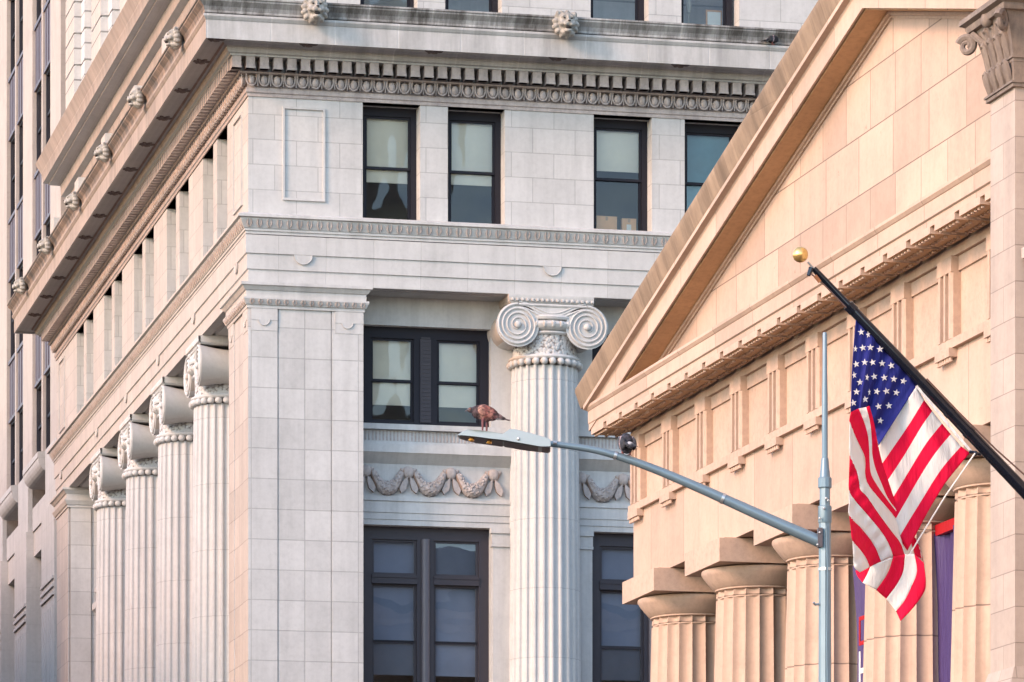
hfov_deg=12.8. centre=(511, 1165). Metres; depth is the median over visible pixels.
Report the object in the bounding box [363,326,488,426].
window
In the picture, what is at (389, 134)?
window
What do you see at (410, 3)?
window
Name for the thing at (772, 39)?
pigeon
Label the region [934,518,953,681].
banner
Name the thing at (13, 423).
window
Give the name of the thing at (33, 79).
office tower
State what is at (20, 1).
window
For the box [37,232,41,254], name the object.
window
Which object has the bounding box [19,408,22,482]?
window
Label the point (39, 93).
window
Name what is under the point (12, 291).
window
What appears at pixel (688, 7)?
figurine
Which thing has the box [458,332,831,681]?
street lamp
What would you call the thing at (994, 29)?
pilastered building
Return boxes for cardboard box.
[596,216,616,229]
[621,218,635,230]
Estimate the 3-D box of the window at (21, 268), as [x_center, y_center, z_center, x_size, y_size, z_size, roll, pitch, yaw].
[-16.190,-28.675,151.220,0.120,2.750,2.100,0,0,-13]
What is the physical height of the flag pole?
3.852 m
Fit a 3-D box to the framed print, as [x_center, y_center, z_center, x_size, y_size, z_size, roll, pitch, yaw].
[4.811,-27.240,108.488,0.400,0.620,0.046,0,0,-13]
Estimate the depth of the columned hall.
78.84 m
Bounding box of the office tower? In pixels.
[0,0,66,681]
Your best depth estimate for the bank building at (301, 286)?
106.93 m
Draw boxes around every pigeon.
[465,404,509,430]
[618,433,637,455]
[761,35,777,44]
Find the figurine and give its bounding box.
[686,0,691,22]
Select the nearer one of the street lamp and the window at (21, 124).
the street lamp
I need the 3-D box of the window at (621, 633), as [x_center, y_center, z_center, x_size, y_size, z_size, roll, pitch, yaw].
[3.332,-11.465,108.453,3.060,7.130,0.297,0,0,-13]
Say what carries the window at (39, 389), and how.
in the office tower
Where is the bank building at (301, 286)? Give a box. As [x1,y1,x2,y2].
[7,0,817,681]
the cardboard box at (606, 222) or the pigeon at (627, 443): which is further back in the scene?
the cardboard box at (606, 222)
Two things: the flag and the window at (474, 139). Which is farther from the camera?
the window at (474, 139)
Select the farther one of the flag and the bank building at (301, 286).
the bank building at (301, 286)
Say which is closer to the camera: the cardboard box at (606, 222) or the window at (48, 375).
the cardboard box at (606, 222)
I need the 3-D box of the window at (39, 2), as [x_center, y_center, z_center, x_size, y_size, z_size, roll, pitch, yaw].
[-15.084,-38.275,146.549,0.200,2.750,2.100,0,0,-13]
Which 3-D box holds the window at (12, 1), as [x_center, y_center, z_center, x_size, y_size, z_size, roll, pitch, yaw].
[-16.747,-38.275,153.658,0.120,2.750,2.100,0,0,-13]
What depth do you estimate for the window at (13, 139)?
154.47 m
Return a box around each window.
[11,0,14,72]
[11,135,14,214]
[11,277,14,356]
[11,419,14,484]
[19,0,22,56]
[19,119,22,200]
[19,264,22,344]
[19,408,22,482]
[37,0,41,19]
[37,83,41,168]
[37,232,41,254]
[37,382,41,451]
[46,68,49,143]
[46,219,49,235]
[46,371,49,448]
[360,0,413,7]
[363,107,415,219]
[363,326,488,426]
[363,526,488,681]
[445,0,497,11]
[448,111,500,223]
[591,0,643,20]
[592,336,607,360]
[592,533,652,681]
[594,119,646,230]
[681,0,731,25]
[685,124,737,212]
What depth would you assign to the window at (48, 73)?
145.00 m
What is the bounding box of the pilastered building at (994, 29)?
[955,0,1023,681]
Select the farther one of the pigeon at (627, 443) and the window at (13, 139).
the window at (13, 139)
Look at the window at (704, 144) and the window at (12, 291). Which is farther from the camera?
the window at (12, 291)
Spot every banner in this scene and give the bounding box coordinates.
[853,566,864,681]
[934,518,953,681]
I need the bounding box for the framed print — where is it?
[705,10,721,24]
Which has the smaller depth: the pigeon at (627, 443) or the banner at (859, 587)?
the pigeon at (627, 443)
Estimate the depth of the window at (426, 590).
107.23 m
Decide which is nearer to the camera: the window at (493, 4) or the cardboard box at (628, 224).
the window at (493, 4)
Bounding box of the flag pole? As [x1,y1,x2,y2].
[792,247,1023,553]
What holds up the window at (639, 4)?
in the bank building at (301, 286)
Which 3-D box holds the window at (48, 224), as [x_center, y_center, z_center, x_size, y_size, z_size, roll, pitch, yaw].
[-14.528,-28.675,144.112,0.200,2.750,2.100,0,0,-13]
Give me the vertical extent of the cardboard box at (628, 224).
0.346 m
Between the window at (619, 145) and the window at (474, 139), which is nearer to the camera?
the window at (474, 139)
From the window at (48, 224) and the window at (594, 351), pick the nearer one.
the window at (594, 351)
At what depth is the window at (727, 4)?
108.31 m
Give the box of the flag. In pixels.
[848,321,971,620]
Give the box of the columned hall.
[575,0,990,681]
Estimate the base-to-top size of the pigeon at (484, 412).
0.254 m

